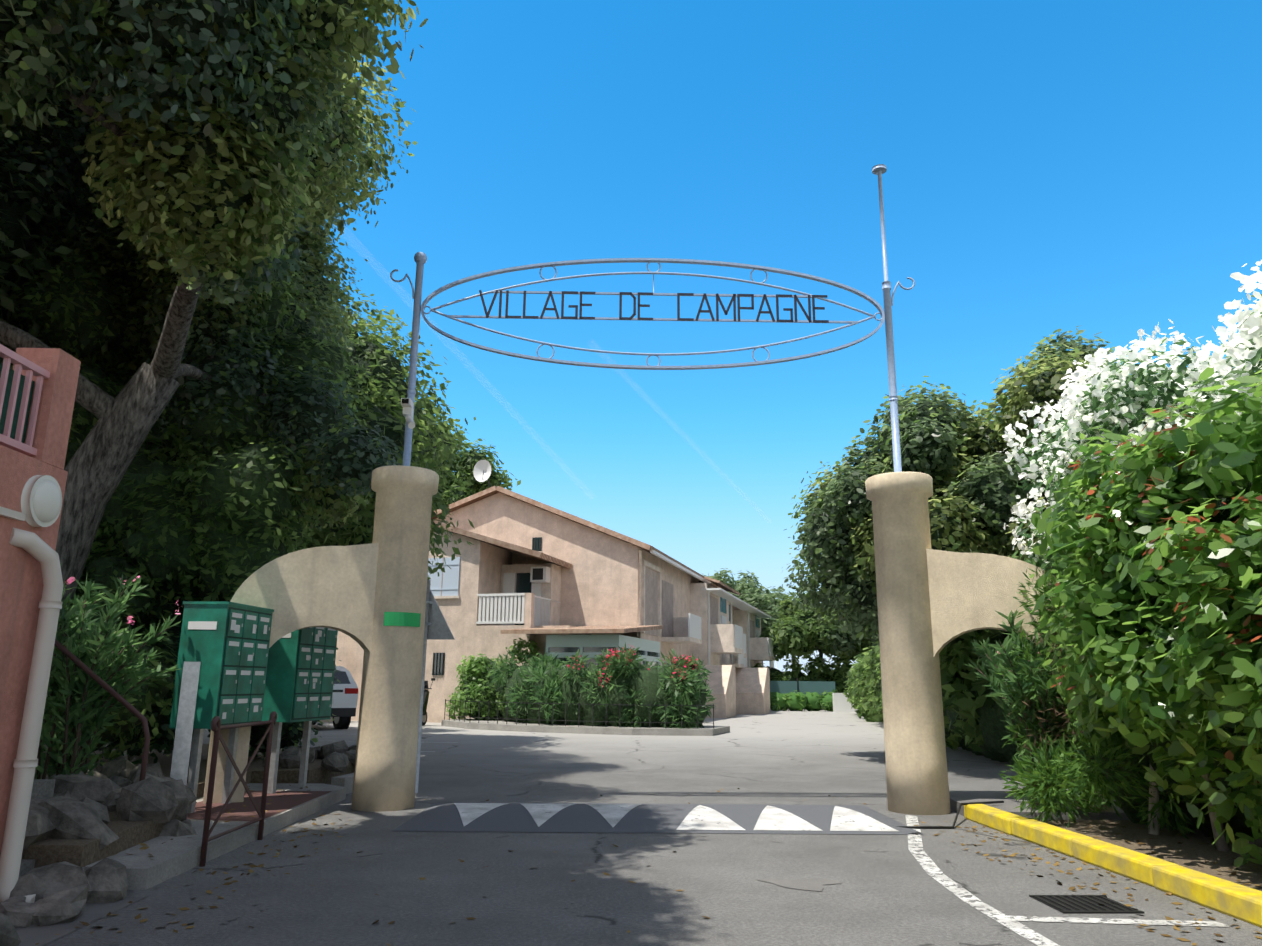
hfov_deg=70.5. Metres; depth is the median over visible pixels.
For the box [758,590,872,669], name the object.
pine tree
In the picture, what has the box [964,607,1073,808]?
oleander bush
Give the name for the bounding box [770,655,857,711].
fence
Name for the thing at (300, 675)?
letter boxes
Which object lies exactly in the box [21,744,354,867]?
garden soil
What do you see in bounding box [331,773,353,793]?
island kerb
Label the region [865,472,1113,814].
gate pillar
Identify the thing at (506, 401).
cloud
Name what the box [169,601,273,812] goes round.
letter boxes
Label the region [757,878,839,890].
road patch
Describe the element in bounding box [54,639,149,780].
step handrail
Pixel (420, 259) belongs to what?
entrance sign frame
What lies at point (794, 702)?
hedge
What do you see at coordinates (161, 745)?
laurel bush
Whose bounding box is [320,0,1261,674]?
sky
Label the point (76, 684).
oleander bush
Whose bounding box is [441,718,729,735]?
curb
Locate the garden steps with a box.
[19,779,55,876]
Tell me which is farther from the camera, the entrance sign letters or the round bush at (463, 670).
the round bush at (463, 670)
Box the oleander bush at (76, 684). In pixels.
[35,572,181,778]
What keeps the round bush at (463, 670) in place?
on the ground at (887, 890)
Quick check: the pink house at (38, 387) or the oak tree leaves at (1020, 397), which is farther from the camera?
the oak tree leaves at (1020, 397)
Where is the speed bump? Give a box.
[393,802,923,834]
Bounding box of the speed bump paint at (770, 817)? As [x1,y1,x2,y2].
[454,803,897,830]
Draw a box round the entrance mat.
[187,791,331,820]
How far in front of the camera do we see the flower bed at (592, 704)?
22.99 m
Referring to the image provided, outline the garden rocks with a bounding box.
[0,740,356,945]
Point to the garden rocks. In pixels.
(81, 804)
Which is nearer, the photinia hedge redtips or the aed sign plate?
the photinia hedge redtips
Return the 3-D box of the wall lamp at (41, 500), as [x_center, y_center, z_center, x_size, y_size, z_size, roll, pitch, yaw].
[-3.362,0.162,5.140,0.100,0.300,0.300,1,-13,-2]
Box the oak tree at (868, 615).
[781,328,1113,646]
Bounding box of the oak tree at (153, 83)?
[0,0,402,608]
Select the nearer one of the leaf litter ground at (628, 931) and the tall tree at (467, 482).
the leaf litter ground at (628, 931)
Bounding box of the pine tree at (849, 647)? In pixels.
[810,598,878,662]
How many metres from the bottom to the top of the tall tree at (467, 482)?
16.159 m
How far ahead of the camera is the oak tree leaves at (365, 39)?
7.07 m
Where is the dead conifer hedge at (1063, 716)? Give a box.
[1008,607,1104,768]
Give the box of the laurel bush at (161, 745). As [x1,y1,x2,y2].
[95,476,341,765]
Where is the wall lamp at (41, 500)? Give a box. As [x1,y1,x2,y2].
[21,475,61,526]
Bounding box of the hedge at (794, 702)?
[770,689,848,711]
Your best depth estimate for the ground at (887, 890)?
5.97 m
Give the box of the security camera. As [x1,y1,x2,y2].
[401,398,414,428]
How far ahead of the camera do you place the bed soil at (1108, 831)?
6.55 m
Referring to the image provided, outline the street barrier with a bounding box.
[199,711,276,866]
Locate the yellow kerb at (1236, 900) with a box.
[964,804,1261,927]
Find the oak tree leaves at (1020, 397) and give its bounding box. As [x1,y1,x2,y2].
[800,343,1224,582]
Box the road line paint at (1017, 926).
[301,733,1228,945]
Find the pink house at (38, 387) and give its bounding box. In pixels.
[0,344,80,855]
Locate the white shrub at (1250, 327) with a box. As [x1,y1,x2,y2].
[1002,260,1261,578]
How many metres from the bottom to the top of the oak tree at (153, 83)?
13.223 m
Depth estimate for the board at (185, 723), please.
7.57 m
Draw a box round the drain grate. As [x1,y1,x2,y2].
[1029,895,1143,912]
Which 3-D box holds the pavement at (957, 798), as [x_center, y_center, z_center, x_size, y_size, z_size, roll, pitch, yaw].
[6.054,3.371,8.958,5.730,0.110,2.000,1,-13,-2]
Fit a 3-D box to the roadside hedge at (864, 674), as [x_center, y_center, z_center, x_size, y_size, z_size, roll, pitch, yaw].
[14.929,7.539,31.901,29.628,3.466,36.633,1,-13,-2]
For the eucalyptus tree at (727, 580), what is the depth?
58.55 m
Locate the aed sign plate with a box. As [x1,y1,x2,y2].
[383,612,420,626]
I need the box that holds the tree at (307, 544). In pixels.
[284,531,320,553]
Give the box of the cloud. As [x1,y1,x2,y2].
[336,227,768,518]
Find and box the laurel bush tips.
[100,545,340,756]
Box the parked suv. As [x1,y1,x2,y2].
[312,666,358,728]
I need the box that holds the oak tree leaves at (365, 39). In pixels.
[0,0,427,534]
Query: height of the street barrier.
0.984 m
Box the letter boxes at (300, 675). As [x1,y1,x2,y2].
[262,627,337,793]
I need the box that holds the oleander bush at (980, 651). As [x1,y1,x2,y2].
[972,637,1051,787]
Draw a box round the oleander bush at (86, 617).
[41,563,116,763]
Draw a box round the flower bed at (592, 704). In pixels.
[444,699,713,728]
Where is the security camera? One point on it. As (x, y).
(407, 404)
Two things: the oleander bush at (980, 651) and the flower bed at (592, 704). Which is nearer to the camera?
the oleander bush at (980, 651)
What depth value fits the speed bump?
7.95 m
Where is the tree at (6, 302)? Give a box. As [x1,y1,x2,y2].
[0,114,174,459]
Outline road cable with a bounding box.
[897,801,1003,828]
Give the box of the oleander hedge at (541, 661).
[488,643,715,728]
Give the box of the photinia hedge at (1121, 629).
[1029,359,1261,866]
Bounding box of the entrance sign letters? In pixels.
[479,290,828,322]
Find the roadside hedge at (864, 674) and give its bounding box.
[751,629,1019,765]
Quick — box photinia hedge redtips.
[1050,405,1261,784]
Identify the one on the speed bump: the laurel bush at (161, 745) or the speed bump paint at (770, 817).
the speed bump paint at (770, 817)
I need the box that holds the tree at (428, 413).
[138,243,475,743]
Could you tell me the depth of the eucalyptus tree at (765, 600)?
56.33 m
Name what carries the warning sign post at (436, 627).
on the ground at (887, 890)
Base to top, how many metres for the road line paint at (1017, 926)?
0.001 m
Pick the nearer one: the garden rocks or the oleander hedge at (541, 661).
the garden rocks
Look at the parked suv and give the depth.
23.39 m
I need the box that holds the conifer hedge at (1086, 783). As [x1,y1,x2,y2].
[995,555,1210,838]
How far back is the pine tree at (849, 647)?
46.80 m
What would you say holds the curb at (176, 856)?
on the ground at (887, 890)
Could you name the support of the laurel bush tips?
on the garden soil at (77, 852)
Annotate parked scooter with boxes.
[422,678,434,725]
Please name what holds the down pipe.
attached to the pink house at (38, 387)
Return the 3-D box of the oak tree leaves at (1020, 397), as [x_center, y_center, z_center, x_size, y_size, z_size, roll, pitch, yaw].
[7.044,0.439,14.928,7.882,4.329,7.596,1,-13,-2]
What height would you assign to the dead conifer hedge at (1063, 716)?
1.544 m
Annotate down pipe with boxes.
[0,528,62,902]
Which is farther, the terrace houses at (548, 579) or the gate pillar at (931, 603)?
the terrace houses at (548, 579)
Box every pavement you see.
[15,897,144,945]
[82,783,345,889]
[949,791,1129,819]
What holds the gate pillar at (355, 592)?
on the ground at (887, 890)
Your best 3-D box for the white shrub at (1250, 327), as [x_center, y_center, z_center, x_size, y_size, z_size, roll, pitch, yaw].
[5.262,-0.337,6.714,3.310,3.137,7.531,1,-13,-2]
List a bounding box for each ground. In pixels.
[36,785,1261,945]
[43,708,1261,945]
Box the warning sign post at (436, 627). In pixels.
[415,580,454,792]
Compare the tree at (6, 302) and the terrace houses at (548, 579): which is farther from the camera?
the terrace houses at (548, 579)
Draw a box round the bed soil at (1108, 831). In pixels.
[1040,820,1261,890]
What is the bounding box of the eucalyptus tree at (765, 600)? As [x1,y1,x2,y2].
[723,579,813,666]
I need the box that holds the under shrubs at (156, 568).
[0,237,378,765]
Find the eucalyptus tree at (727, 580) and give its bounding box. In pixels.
[702,568,762,601]
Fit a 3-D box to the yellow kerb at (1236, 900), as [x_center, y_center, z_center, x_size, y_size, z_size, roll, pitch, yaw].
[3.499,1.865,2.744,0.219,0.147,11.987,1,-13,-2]
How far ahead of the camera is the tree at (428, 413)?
17.44 m
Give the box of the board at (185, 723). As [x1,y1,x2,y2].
[170,662,200,784]
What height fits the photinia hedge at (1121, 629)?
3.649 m
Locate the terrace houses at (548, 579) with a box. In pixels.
[317,460,788,722]
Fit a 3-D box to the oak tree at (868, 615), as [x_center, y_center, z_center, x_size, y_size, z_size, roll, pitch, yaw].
[6.949,1.454,15.096,8.376,6.739,7.586,1,-13,-2]
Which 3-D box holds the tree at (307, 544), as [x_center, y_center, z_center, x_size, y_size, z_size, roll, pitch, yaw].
[-9.829,1.445,20.903,8.493,9.130,8.445,1,-13,-2]
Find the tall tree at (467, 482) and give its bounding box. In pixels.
[424,413,520,510]
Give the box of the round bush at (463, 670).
[444,636,539,720]
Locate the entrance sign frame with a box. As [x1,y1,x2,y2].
[390,164,914,471]
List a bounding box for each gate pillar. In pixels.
[203,465,438,811]
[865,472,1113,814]
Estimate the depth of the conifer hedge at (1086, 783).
7.61 m

